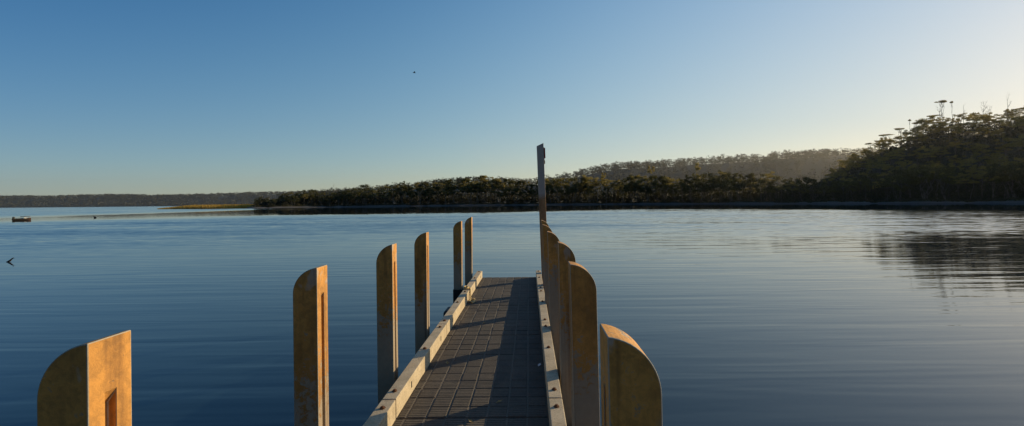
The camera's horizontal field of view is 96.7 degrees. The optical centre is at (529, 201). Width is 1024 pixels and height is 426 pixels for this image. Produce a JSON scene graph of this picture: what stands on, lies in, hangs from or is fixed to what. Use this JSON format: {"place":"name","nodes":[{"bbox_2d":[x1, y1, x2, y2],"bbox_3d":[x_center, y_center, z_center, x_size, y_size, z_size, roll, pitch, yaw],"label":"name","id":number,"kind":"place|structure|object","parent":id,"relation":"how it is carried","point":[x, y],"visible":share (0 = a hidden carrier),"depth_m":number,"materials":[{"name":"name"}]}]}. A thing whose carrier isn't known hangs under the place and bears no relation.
{"place":"outdoors","nodes":[
{"label":"outdoors","id":0,"kind":"place"},
{"bbox_2d":[0,194,285,207],"bbox_3d":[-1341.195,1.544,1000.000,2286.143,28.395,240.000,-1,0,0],"label":"hill","id":1,"kind":"structure","parent":0,"point":[231,198],"depth_m":941.93,"materials":[{"name":"green plant"}]},
{"bbox_2d":[0,190,317,206],"bbox_3d":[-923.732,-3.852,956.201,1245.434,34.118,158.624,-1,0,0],"label":"distant forest","id":2,"kind":"object","parent":1,"relation":"on","point":[148,200],"visible":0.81,"depth_m":939.73,"materials":[{"name":"green plant"}]},
{"bbox_2d":[0,203,1023,425],"bbox_3d":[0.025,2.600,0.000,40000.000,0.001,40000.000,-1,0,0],"label":"water","id":3,"kind":"structure","parent":0,"point":[816,314],"depth_m":12.14,"materials":[{"name":"blue liquid"}]},
{"bbox_2d":[12,216,30,220],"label":"boat","id":4,"kind":"object","parent":3,"relation":"on","point":[21,219],"visible":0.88,"depth_m":79.72,"materials":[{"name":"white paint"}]},
{"bbox_2d":[37,330,131,425],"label":"mooring post","id":5,"kind":"object","parent":3,"relation":"on","point":[87,384],"visible":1,"depth_m":1.50,"materials":[{"name":"paint"}]},
{"bbox_2d":[293,265,328,425],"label":"mooring post","id":6,"kind":"object","parent":3,"relation":"on","point":[310,346],"visible":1,"depth_m":3.15,"materials":[{"name":"paint"}]},
{"bbox_2d":[376,243,397,403],"bbox_3d":[-1.487,2.753,4.835,0.170,4.599,0.166,-1,0,0],"label":"mooring post","id":7,"kind":"object","parent":3,"relation":"on","point":[387,318],"visible":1,"depth_m":4.75,"materials":[{"name":"paint"}]},
{"bbox_2d":[414,232,429,353],"bbox_3d":[-1.499,2.737,6.435,0.170,4.599,0.166,-1,0,0],"label":"mooring post","id":8,"kind":"object","parent":3,"relation":"on","point":[422,307],"visible":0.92,"depth_m":6.35,"materials":[{"name":"paint"}]},
{"bbox_2d":[453,221,463,302],"bbox_3d":[-1.489,2.720,9.635,0.194,4.600,0.190,-1,0,0],"label":"mooring post","id":9,"kind":"object","parent":3,"relation":"on","point":[458,289],"visible":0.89,"depth_m":9.55,"materials":[{"name":"paint"}]},
{"bbox_2d":[363,270,566,425],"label":"jetty","id":10,"kind":"object","parent":3,"relation":"on","point":[504,350],"visible":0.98,"depth_m":5.09,"materials":[{"name":"grey concrete"}]},
{"bbox_2d":[463,285,475,302],"bbox_3d":[-1.149,1.797,8.810,0.153,0.243,0.633,-1,0,-22],"label":"mooring rope","id":11,"kind":"object","parent":10,"relation":"on","point":[472,300],"visible":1,"depth_m":8.82,"materials":[{"name":"fabric"}]},
{"bbox_2d":[465,217,472,284],"bbox_3d":[-1.484,2.687,11.235,0.170,4.599,0.166,0,0,0],"label":"mooring post","id":12,"kind":"object","parent":3,"relation":"on","point":[468,254],"visible":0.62,"depth_m":11.15,"materials":[{"name":"paint"}]},
{"bbox_2d":[537,143,546,280],"bbox_3d":[0.409,1.795,11.040,0.201,6.398,0.160,-2,0,0],"label":"marker pole","id":13,"kind":"object","parent":3,"relation":"on","point":[541,177],"visible":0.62,"depth_m":10.96,"materials":[{"name":"brown paint"}]},
{"bbox_2d":[541,220,548,286],"bbox_3d":[0.397,2.687,9.443,0.170,4.599,0.166,-2,0,0],"label":"mooring post","id":14,"kind":"object","parent":3,"relation":"on","point":[543,222],"visible":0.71,"depth_m":9.36,"materials":[{"name":"paint"}]},
{"bbox_2d":[542,224,551,322],"bbox_3d":[0.395,2.699,7.843,0.170,4.600,0.166,-2,0,0],"label":"mooring post","id":15,"kind":"object","parent":3,"relation":"on","point":[545,228],"visible":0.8,"depth_m":7.76,"materials":[{"name":"paint"}]},
{"bbox_2d":[547,231,560,388],"bbox_3d":[0.406,2.709,6.243,0.170,4.599,0.166,-2,0,0],"label":"mooring post","id":16,"kind":"object","parent":3,"relation":"on","point":[552,240],"visible":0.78,"depth_m":6.16,"materials":[{"name":"paint"}]},
{"bbox_2d":[557,241,575,425],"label":"mooring post","id":17,"kind":"object","parent":3,"relation":"on","point":[565,254],"visible":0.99,"depth_m":4.56,"materials":[{"name":"paint"}]},
{"bbox_2d":[568,261,599,425],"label":"mooring post","id":18,"kind":"object","parent":3,"relation":"on","point":[584,365],"visible":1,"depth_m":2.96,"materials":[{"name":"paint"}]},
{"bbox_2d":[600,324,661,425],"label":"mooring post","id":19,"kind":"object","parent":3,"relation":"on","point":[631,393],"visible":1,"depth_m":1.45,"materials":[{"name":"paint"}]},
{"bbox_2d":[0,0,1023,197],"label":"sky","id":20,"kind":"structure","parent":0,"point":[149,97],"materials":[{"name":"blue"}]},
{"bbox_2d":[378,155,877,200],"bbox_3d":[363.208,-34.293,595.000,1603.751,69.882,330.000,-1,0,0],"label":"ridge","id":21,"kind":"structure","parent":0,"point":[806,167],"depth_m":554.99,"materials":[{"name":"plant"}]},
{"bbox_2d":[302,147,906,200],"bbox_3d":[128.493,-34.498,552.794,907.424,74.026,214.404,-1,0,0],"label":"ridge forest","id":22,"kind":"object","parent":21,"relation":"on","point":[680,163],"visible":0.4,"depth_m":587.93,"materials":[{"name":"green plant"}]},
{"bbox_2d":[246,130,1023,208],"bbox_3d":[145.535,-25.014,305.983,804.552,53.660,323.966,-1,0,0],"label":"shore","id":23,"kind":"structure","parent":0,"point":[968,153],"depth_m":261.45,"materials":[{"name":"soil"}]},
{"bbox_2d":[302,189,318,203],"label":"paperbark tree","id":24,"kind":"object","parent":23,"relation":"on","point":[309,192],"visible":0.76,"depth_m":286.45,"materials":[{"name":"green plant"}]},
{"bbox_2d":[356,184,374,204],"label":"paperbark tree","id":25,"kind":"object","parent":23,"relation":"on","point":[364,189],"visible":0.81,"depth_m":303.58,"materials":[{"name":"green plant"}]},
{"bbox_2d":[394,186,408,203],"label":"paperbark tree","id":26,"kind":"object","parent":23,"relation":"on","point":[402,190],"visible":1,"depth_m":308.45,"materials":[{"name":"green plant"}]},
{"bbox_2d":[415,187,425,203],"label":"paperbark tree","id":27,"kind":"object","parent":23,"relation":"on","point":[418,190],"visible":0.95,"depth_m":311.88,"materials":[{"name":"green plant"}]},
{"bbox_2d":[416,181,429,202],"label":"paperbark tree","id":28,"kind":"object","parent":23,"relation":"on","point":[426,188],"visible":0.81,"depth_m":319.86,"materials":[{"name":"green plant"}]},
{"bbox_2d":[430,186,441,203],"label":"paperbark tree","id":29,"kind":"object","parent":23,"relation":"on","point":[436,192],"visible":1,"depth_m":314.38,"materials":[{"name":"green plant"}]},
{"bbox_2d":[442,179,459,203],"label":"paperbark tree","id":30,"kind":"object","parent":23,"relation":"on","point":[449,183],"visible":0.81,"depth_m":318.75,"materials":[{"name":"green plant"}]},
{"bbox_2d":[445,186,458,203],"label":"paperbark tree","id":31,"kind":"object","parent":23,"relation":"on","point":[451,192],"visible":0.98,"depth_m":313.29,"materials":[{"name":"green plant"}]},
{"bbox_2d":[460,184,477,202],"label":"paperbark tree","id":32,"kind":"object","parent":23,"relation":"on","point":[467,186],"visible":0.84,"depth_m":317.95,"materials":[{"name":"green plant"}]},
{"bbox_2d":[468,183,484,202],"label":"paperbark tree","id":33,"kind":"object","parent":23,"relation":"on","point":[473,189],"visible":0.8,"depth_m":317.45,"materials":[{"name":"green plant"}]},
{"bbox_2d":[475,182,490,202],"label":"paperbark tree","id":34,"kind":"object","parent":23,"relation":"on","point":[481,187],"visible":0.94,"depth_m":317.05,"materials":[{"name":"green plant"}]},
{"bbox_2d":[474,175,491,202],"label":"gum tree","id":35,"kind":"object","parent":23,"relation":"on","point":[484,176],"visible":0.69,"depth_m":323.66,"materials":[{"name":"green plant"}]},
{"bbox_2d":[486,179,502,202],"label":"paperbark tree","id":36,"kind":"object","parent":23,"relation":"on","point":[494,182],"visible":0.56,"depth_m":326.14,"materials":[{"name":"green plant"}]},
{"bbox_2d":[489,184,509,203],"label":"paperbark tree","id":37,"kind":"object","parent":23,"relation":"on","point":[500,186],"visible":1,"depth_m":313.35,"materials":[{"name":"green plant"}]},
{"bbox_2d":[505,180,521,196],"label":"paperbark tree","id":38,"kind":"object","parent":23,"relation":"on","point":[511,182],"visible":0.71,"depth_m":323.95,"materials":[{"name":"green plant"}]},
{"bbox_2d":[510,188,523,202],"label":"paperbark tree","id":39,"kind":"object","parent":23,"relation":"on","point":[514,193],"visible":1,"depth_m":312.87,"materials":[{"name":"green plant"}]},
{"bbox_2d":[515,180,527,200],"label":"paperbark tree","id":40,"kind":"object","parent":23,"relation":"on","point":[520,182],"visible":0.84,"depth_m":320.17,"materials":[{"name":"green plant"}]},
{"bbox_2d":[527,184,537,199],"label":"paperbark tree","id":41,"kind":"object","parent":23,"relation":"on","point":[533,186],"visible":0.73,"depth_m":319.94,"materials":[{"name":"green plant"}]},
{"bbox_2d":[545,184,555,202],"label":"paperbark tree","id":42,"kind":"object","parent":23,"relation":"on","point":[548,190],"visible":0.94,"depth_m":316.03,"materials":[{"name":"green plant"}]},
{"bbox_2d":[545,178,561,201],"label":"paperbark tree","id":43,"kind":"object","parent":23,"relation":"on","point":[552,181],"visible":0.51,"depth_m":325.42,"materials":[{"name":"green plant"}]},
{"bbox_2d":[551,186,561,201],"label":"paperbark tree","id":44,"kind":"object","parent":23,"relation":"on","point":[558,189],"visible":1,"depth_m":313.10,"materials":[{"name":"green plant"}]},
{"bbox_2d":[553,178,568,201],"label":"gum tree","id":45,"kind":"object","parent":23,"relation":"on","point":[558,184],"visible":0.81,"depth_m":320.71,"materials":[{"name":"green plant"}]},
{"bbox_2d":[562,176,580,200],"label":"paperbark tree","id":46,"kind":"object","parent":23,"relation":"on","point":[567,184],"visible":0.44,"depth_m":317.50,"materials":[{"name":"green plant"}]},
{"bbox_2d":[567,185,578,202],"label":"paperbark tree","id":47,"kind":"object","parent":23,"relation":"on","point":[575,190],"visible":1,"depth_m":308.57,"materials":[{"name":"green plant"}]},
{"bbox_2d":[572,177,588,201],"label":"paperbark tree","id":48,"kind":"object","parent":23,"relation":"on","point":[583,182],"visible":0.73,"depth_m":311.86,"materials":[{"name":"green plant"}]},
{"bbox_2d":[585,185,596,201],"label":"paperbark tree","id":49,"kind":"object","parent":23,"relation":"on","point":[589,190],"visible":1,"depth_m":304.51,"materials":[{"name":"green plant"}]},
{"bbox_2d":[581,175,600,199],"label":"gum tree","id":50,"kind":"object","parent":23,"relation":"on","point":[588,178],"visible":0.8,"depth_m":309.50,"materials":[{"name":"green plant"}]},
{"bbox_2d":[602,179,622,198],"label":"gum tree","id":51,"kind":"object","parent":23,"relation":"on","point":[608,182],"visible":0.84,"depth_m":310.29,"materials":[{"name":"green plant"}]},
{"bbox_2d":[617,184,630,201],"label":"paperbark tree","id":52,"kind":"object","parent":23,"relation":"on","point":[625,190],"visible":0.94,"depth_m":296.42,"materials":[{"name":"green plant"}]},
{"bbox_2d":[621,183,636,202],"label":"paperbark tree","id":53,"kind":"object","parent":23,"relation":"on","point":[630,186],"visible":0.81,"depth_m":295.48,"materials":[{"name":"green plant"}]},
{"bbox_2d":[620,175,640,197],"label":"paperbark tree","id":54,"kind":"object","parent":23,"relation":"on","point":[630,181],"visible":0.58,"depth_m":300.59,"materials":[{"name":"green plant"}]},
{"bbox_2d":[630,175,646,194],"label":"gum tree","id":55,"kind":"object","parent":23,"relation":"on","point":[639,181],"visible":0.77,"depth_m":297.09,"materials":[{"name":"green plant"}]},
{"bbox_2d":[632,183,646,201],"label":"paperbark tree","id":56,"kind":"object","parent":23,"relation":"on","point":[635,185],"visible":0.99,"depth_m":291.19,"materials":[{"name":"green plant"}]},
{"bbox_2d":[257,167,1023,205],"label":"undergrowth","id":57,"kind":"object","parent":23,"relation":"on","point":[983,191],"visible":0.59,"depth_m":261.27,"materials":[{"name":"green plant"}]},
{"bbox_2d":[260,197,1023,206],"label":"sedge","id":58,"kind":"object","parent":23,"relation":"on","point":[938,200],"visible":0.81,"depth_m":248.91,"materials":[{"name":"green plant"}]},
{"bbox_2d":[638,177,654,197],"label":"gum tree","id":59,"kind":"object","parent":23,"relation":"on","point":[646,180],"visible":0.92,"depth_m":296.31,"materials":[{"name":"green plant"}]},
{"bbox_2d":[647,183,660,198],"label":"paperbark tree","id":60,"kind":"object","parent":23,"relation":"on","point":[655,187],"visible":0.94,"depth_m":289.97,"materials":[{"name":"green plant"}]},
{"bbox_2d":[646,175,661,188],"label":"paperbark tree","id":61,"kind":"object","parent":23,"relation":"on","point":[651,177],"visible":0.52,"depth_m":300.73,"materials":[{"name":"green plant"}]},
{"bbox_2d":[651,176,670,199],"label":"paperbark tree","id":62,"kind":"object","parent":23,"relation":"on","point":[663,179],"visible":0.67,"depth_m":295.54,"materials":[{"name":"green plant"}]},
{"bbox_2d":[661,185,671,200],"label":"paperbark tree","id":63,"kind":"object","parent":23,"relation":"on","point":[663,190],"visible":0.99,"depth_m":280.23,"materials":[{"name":"green plant"}]},
{"bbox_2d":[666,185,678,201],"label":"paperbark tree","id":64,"kind":"object","parent":23,"relation":"on","point":[675,191],"visible":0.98,"depth_m":279.35,"materials":[{"name":"green plant"}]},
{"bbox_2d":[666,177,680,195],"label":"gum tree","id":65,"kind":"object","parent":23,"relation":"on","point":[674,183],"visible":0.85,"depth_m":284.22,"materials":[{"name":"green plant"}]},
{"bbox_2d":[682,175,696,196],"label":"paperbark tree","id":66,"kind":"object","parent":23,"relation":"on","point":[686,182],"visible":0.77,"depth_m":277.04,"materials":[{"name":"green plant"}]},
{"bbox_2d":[683,184,696,202],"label":"paperbark tree","id":67,"kind":"object","parent":23,"relation":"on","point":[687,187],"visible":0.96,"depth_m":270.75,"materials":[{"name":"green plant"}]},
{"bbox_2d":[689,173,707,199],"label":"paperbark tree","id":68,"kind":"object","parent":23,"relation":"on","point":[697,177],"visible":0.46,"depth_m":280.72,"materials":[{"name":"green plant"}]},
{"bbox_2d":[695,182,710,202],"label":"paperbark tree","id":69,"kind":"object","parent":23,"relation":"on","point":[703,188],"visible":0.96,"depth_m":265.87,"materials":[{"name":"green plant"}]},
{"bbox_2d":[691,172,720,201],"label":"paperbark tree","id":70,"kind":"object","parent":23,"relation":"on","point":[708,174],"visible":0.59,"depth_m":270.59,"materials":[{"name":"green plant"}]},
{"bbox_2d":[704,178,716,200],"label":"paperbark tree","id":71,"kind":"object","parent":23,"relation":"on","point":[711,184],"visible":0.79,"depth_m":264.86,"materials":[{"name":"green plant"}]},
{"bbox_2d":[709,179,728,201],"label":"paperbark tree","id":72,"kind":"object","parent":23,"relation":"on","point":[719,185],"visible":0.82,"depth_m":260.44,"materials":[{"name":"green plant"}]},
{"bbox_2d":[718,172,739,198],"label":"paperbark tree","id":73,"kind":"object","parent":23,"relation":"on","point":[728,175],"visible":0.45,"depth_m":266.09,"materials":[{"name":"green plant"}]},
{"bbox_2d":[720,179,738,201],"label":"paperbark tree","id":74,"kind":"object","parent":23,"relation":"on","point":[726,184],"visible":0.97,"depth_m":254.25,"materials":[{"name":"green plant"}]},
{"bbox_2d":[729,173,744,191],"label":"paperbark tree","id":75,"kind":"object","parent":23,"relation":"on","point":[736,175],"visible":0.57,"depth_m":265.37,"materials":[{"name":"green plant"}]},
{"bbox_2d":[733,182,745,199],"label":"paperbark tree","id":76,"kind":"object","parent":23,"relation":"on","point":[740,187],"visible":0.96,"depth_m":252.80,"materials":[{"name":"green plant"}]},
{"bbox_2d":[738,173,757,196],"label":"paperbark tree","id":77,"kind":"object","parent":23,"relation":"on","point":[749,180],"visible":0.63,"depth_m":259.06,"materials":[{"name":"green plant"}]},
{"bbox_2d":[744,173,767,195],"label":"paperbark tree","id":78,"kind":"object","parent":23,"relation":"on","point":[763,175],"visible":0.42,"depth_m":260.21,"materials":[{"name":"green plant"}]},
{"bbox_2d":[751,180,774,199],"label":"paperbark tree","id":79,"kind":"object","parent":23,"relation":"on","point":[761,192],"visible":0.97,"depth_m":245.64,"materials":[{"name":"green plant"}]},
{"bbox_2d":[752,171,775,199],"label":"gum tree","id":80,"kind":"object","parent":23,"relation":"on","point":[769,176],"visible":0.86,"depth_m":249.00,"materials":[{"name":"green plant"}]},
{"bbox_2d":[767,175,789,198],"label":"paperbark tree","id":81,"kind":"object","parent":23,"relation":"on","point":[776,179],"visible":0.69,"depth_m":247.50,"materials":[{"name":"green plant"}]},
{"bbox_2d":[784,179,808,200],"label":"paperbark tree","id":82,"kind":"object","parent":23,"relation":"on","point":[797,182],"visible":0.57,"depth_m":241.22,"materials":[{"name":"green plant"}]},
{"bbox_2d":[795,176,817,191],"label":"paperbark tree","id":83,"kind":"object","parent":23,"relation":"on","point":[806,179],"visible":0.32,"depth_m":247.51,"materials":[{"name":"green plant"}]},
{"bbox_2d":[802,179,819,197],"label":"paperbark tree","id":84,"kind":"object","parent":23,"relation":"on","point":[809,184],"visible":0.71,"depth_m":241.93,"materials":[{"name":"green plant"}]},
{"bbox_2d":[843,161,860,172],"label":"gum tree","id":85,"kind":"object","parent":23,"relation":"on","point":[850,163],"visible":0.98,"depth_m":270.68,"materials":[{"name":"green plant"}]},
{"bbox_2d":[856,157,870,169],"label":"gum tree","id":86,"kind":"object","parent":23,"relation":"on","point":[862,164],"visible":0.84,"depth_m":267.48,"materials":[{"name":"green plant"}]},
{"bbox_2d":[875,140,884,153],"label":"gum tree","id":87,"kind":"object","parent":23,"relation":"on","point":[880,144],"visible":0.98,"depth_m":279.10,"materials":[{"name":"green plant"}]},
{"bbox_2d":[882,147,905,165],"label":"gum tree","id":88,"kind":"object","parent":23,"relation":"on","point":[892,156],"visible":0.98,"depth_m":259.00,"materials":[{"name":"green plant"}]},
{"bbox_2d":[900,130,919,152],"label":"gum tree","id":89,"kind":"object","parent":23,"relation":"on","point":[912,136],"visible":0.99,"depth_m":273.23,"materials":[{"name":"green plant"}]},
{"bbox_2d":[909,125,924,144],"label":"gum tree","id":90,"kind":"object","parent":23,"relation":"on","point":[914,129],"visible":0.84,"depth_m":277.93,"materials":[{"name":"green plant"}]},
{"bbox_2d":[817,116,1023,195],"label":"hill forest","id":91,"kind":"object","parent":23,"relation":"on","point":[991,139],"visible":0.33,"depth_m":264.34,"materials":[{"name":"green plant"}]},
{"bbox_2d":[904,165,939,198],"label":"paperbark tree","id":92,"kind":"object","parent":23,"relation":"on","point":[926,170],"visible":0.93,"depth_m":205.56,"materials":[{"name":"green plant"}]},
{"bbox_2d":[915,118,934,128],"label":"gum tree","id":93,"kind":"object","parent":23,"relation":"on","point":[922,120],"visible":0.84,"depth_m":282.88,"materials":[{"name":"green plant"}]},
{"bbox_2d":[916,146,939,160],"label":"gum tree","id":94,"kind":"object","parent":23,"relation":"on","point":[928,154],"visible":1,"depth_m":243.43,"materials":[{"name":"green plant"}]},
{"bbox_2d":[924,125,940,146],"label":"gum tree","id":95,"kind":"object","parent":23,"relation":"on","point":[933,131],"visible":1,"depth_m":270.44,"materials":[{"name":"green plant"}]},
{"bbox_2d":[924,163,954,198],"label":"gum tree","id":96,"kind":"object","parent":23,"relation":"on","point":[938,165],"visible":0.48,"depth_m":206.86,"materials":[{"name":"green plant"}]},
{"bbox_2d":[938,122,958,141],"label":"gum tree","id":97,"kind":"object","parent":23,"relation":"on","point":[944,129],"visible":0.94,"depth_m":267.63,"materials":[{"name":"green plant"}]},
{"bbox_2d":[947,138,963,163],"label":"gum tree","id":98,"kind":"object","parent":23,"relation":"on","point":[953,145],"visible":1,"depth_m":246.99,"materials":[{"name":"green plant"}]},
{"bbox_2d":[947,172,975,195],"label":"gum tree","id":99,"kind":"object","parent":23,"relation":"on","point":[961,174],"visible":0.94,"depth_m":198.59,"materials":[{"name":"green plant"}]},
{"bbox_2d":[950,125,974,138],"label":"gum tree","id":100,"kind":"object","parent":23,"relation":"on","point":[957,126],"visible":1,"depth_m":262.59,"materials":[{"name":"green plant"}]},
{"bbox_2d":[960,115,982,144],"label":"gum tree","id":101,"kind":"object","parent":23,"relation":"on","point":[973,123],"visible":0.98,"depth_m":262.82,"materials":[{"name":"green plant"}]},
{"bbox_2d":[975,126,990,143],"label":"gum tree","id":102,"kind":"object","parent":23,"relation":"on","point":[983,128],"visible":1,"depth_m":260.64,"materials":[{"name":"green plant"}]},
{"bbox_2d":[976,165,991,180],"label":"gum tree","id":103,"kind":"object","parent":23,"relation":"on","point":[981,167],"visible":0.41,"depth_m":206.99,"materials":[{"name":"green plant"}]},
{"bbox_2d":[977,115,995,137],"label":"gum tree","id":104,"kind":"object","parent":23,"relation":"on","point":[987,122],"visible":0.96,"depth_m":267.85,"materials":[{"name":"green plant"}]},
{"bbox_2d":[989,128,1005,149],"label":"gum tree","id":105,"kind":"object","parent":23,"relation":"on","point":[998,130],"visible":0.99,"depth_m":251.42,"materials":[{"name":"green plant"}]},
{"bbox_2d":[999,115,1021,135],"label":"gum tree","id":106,"kind":"object","parent":23,"relation":"on","point":[1013,118],"visible":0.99,"depth_m":251.33,"materials":[{"name":"green plant"}]},
{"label":"marsh spit","id":107,"kind":"structure","parent":0,"visible":0},
{"bbox_2d":[157,204,254,208],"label":"marsh grass","id":108,"kind":"structure","parent":107,"relation":"on","point":[208,206],"depth_m":267.27,"materials":[{"name":"green plant"}]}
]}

